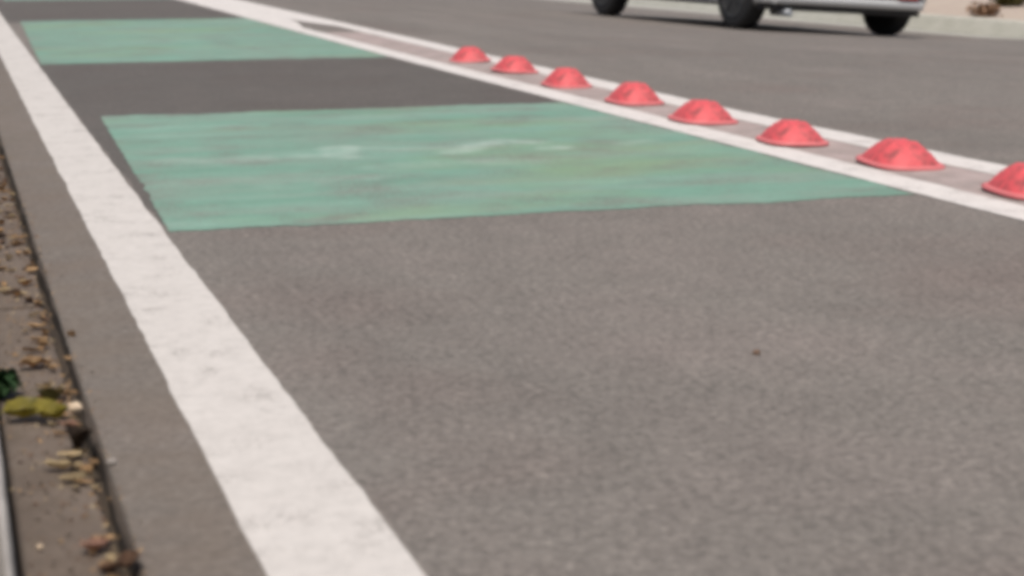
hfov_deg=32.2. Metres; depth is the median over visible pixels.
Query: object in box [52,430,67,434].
dead leaf
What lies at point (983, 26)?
kerb
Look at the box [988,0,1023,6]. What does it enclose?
leafy shrub
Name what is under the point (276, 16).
merged lane line marking
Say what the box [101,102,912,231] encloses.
green lane marking
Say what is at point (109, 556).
straw scrap
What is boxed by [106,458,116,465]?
pebble
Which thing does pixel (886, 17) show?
parked car
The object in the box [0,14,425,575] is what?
edge line marking
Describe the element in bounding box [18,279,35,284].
dead leaf
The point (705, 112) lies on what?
lane divider
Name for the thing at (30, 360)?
fallen leaf
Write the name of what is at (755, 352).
pebble
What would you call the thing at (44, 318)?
dead leaf
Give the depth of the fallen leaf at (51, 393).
2.35 m
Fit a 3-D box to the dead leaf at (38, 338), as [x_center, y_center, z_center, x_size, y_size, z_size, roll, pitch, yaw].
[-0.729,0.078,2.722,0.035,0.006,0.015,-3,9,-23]
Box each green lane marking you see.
[20,18,387,63]
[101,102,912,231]
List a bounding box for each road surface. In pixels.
[0,0,248,22]
[0,0,1023,575]
[38,55,894,224]
[326,32,1023,205]
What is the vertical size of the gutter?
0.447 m
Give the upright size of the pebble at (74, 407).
0.014 m
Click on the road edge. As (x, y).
(94, 448)
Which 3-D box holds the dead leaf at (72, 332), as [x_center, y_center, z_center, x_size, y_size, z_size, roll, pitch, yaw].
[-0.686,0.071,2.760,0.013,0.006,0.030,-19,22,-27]
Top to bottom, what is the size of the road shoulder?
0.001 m
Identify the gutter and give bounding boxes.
[559,0,1023,38]
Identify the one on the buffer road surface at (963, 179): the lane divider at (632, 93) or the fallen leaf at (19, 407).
the lane divider at (632, 93)
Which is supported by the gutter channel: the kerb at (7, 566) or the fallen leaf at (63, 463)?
the fallen leaf at (63, 463)
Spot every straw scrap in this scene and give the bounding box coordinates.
[0,286,14,290]
[34,384,50,387]
[57,450,81,457]
[58,471,90,479]
[72,461,82,467]
[89,484,99,489]
[105,552,118,561]
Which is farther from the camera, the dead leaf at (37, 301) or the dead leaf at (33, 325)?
the dead leaf at (37, 301)
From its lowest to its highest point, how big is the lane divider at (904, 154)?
0.063 m
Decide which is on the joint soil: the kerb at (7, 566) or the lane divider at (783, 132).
the kerb at (7, 566)
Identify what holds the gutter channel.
on the joint soil
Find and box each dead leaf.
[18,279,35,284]
[18,347,40,351]
[21,297,33,301]
[21,323,47,327]
[24,267,37,271]
[29,337,48,340]
[33,299,41,303]
[33,340,48,346]
[39,317,48,320]
[40,327,49,334]
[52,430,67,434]
[65,390,81,393]
[67,330,75,335]
[71,479,93,482]
[79,463,92,472]
[89,458,98,463]
[89,561,128,571]
[90,535,120,538]
[94,560,112,565]
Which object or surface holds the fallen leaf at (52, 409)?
on the gutter channel
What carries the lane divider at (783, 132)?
on the buffer road surface at (963, 179)
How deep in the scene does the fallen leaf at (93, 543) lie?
1.81 m
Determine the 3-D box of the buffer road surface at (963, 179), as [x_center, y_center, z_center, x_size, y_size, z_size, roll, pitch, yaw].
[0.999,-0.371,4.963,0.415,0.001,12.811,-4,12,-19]
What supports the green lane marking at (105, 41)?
on the road surface at (592, 392)
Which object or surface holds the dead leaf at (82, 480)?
on the gutter channel
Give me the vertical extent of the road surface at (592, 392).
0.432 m
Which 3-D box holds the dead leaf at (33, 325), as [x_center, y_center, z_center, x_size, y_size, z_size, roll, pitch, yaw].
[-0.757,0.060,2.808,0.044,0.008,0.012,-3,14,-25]
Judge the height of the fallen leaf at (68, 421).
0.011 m
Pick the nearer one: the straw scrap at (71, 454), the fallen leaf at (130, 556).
the fallen leaf at (130, 556)
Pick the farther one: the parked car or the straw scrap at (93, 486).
the parked car
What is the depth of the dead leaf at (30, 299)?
3.01 m
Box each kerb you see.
[0,448,14,575]
[570,0,1023,39]
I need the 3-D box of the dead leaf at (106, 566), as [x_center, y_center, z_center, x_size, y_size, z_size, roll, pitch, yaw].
[-0.397,0.275,1.747,0.040,0.008,0.017,-11,8,-30]
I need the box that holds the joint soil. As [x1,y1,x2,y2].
[0,158,127,575]
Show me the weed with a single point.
(9, 379)
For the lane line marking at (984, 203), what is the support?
on the road surface at (592, 392)
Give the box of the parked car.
[592,0,925,35]
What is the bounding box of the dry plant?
[966,0,1003,16]
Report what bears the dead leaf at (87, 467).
on the gutter channel
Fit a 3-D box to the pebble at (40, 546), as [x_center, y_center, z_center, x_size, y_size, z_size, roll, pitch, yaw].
[-0.483,0.265,1.813,0.008,0.005,0.006,-4,12,-17]
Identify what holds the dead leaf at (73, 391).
on the gutter channel
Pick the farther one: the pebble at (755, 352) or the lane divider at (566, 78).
the lane divider at (566, 78)
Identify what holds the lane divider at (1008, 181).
on the buffer road surface at (963, 179)
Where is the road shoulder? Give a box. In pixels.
[0,56,266,575]
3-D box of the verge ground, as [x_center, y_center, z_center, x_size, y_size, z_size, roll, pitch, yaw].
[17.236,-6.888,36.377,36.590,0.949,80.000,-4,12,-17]
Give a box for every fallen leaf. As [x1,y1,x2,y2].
[0,397,55,416]
[10,355,52,366]
[27,401,67,417]
[30,387,63,400]
[34,459,75,468]
[57,420,77,427]
[75,537,110,549]
[114,549,141,568]
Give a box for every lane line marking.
[182,0,1023,219]
[186,0,391,35]
[239,0,1007,174]
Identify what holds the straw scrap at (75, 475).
on the gutter channel
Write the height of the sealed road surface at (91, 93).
0.001 m
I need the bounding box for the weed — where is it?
[0,368,23,399]
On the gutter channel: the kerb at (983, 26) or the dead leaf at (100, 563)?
the dead leaf at (100, 563)
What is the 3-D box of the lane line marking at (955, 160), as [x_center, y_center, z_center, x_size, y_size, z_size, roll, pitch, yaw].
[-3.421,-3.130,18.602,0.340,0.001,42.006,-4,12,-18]
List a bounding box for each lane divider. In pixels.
[449,46,490,62]
[490,56,538,72]
[541,67,591,88]
[604,82,664,105]
[667,100,737,124]
[756,119,828,145]
[855,138,944,170]
[981,162,1023,199]
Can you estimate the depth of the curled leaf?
2.15 m
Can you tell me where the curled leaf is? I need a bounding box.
[65,424,92,448]
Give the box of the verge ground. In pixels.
[919,0,1023,20]
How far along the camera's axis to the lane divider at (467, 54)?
8.44 m
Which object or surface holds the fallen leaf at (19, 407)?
on the gutter channel
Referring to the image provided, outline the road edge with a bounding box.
[0,135,144,575]
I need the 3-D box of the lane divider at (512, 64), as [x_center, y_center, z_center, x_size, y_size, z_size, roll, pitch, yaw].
[0.013,-0.995,7.859,0.185,0.066,0.236,-2,12,-24]
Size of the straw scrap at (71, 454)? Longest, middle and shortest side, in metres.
0.046 x 0.017 x 0.007 m
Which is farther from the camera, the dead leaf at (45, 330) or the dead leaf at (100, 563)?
the dead leaf at (45, 330)
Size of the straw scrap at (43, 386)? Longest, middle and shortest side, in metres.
0.034 x 0.012 x 0.005 m
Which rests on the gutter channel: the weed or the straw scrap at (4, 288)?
the straw scrap at (4, 288)
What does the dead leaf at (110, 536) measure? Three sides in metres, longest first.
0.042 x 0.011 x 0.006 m
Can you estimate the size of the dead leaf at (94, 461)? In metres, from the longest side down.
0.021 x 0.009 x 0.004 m
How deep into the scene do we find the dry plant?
17.34 m
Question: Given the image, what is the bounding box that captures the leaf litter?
[0,161,157,575]
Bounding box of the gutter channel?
[0,161,120,575]
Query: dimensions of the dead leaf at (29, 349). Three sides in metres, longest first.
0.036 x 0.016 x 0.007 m
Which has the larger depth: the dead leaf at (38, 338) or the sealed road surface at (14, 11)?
the sealed road surface at (14, 11)
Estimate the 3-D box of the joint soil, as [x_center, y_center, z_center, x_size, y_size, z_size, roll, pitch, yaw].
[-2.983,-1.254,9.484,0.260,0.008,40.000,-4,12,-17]
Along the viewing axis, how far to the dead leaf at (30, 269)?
3.27 m
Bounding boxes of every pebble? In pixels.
[36,544,43,549]
[68,402,82,412]
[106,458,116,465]
[752,350,759,354]
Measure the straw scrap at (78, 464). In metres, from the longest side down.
0.043 x 0.016 x 0.007 m
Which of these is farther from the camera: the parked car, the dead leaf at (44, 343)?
the parked car

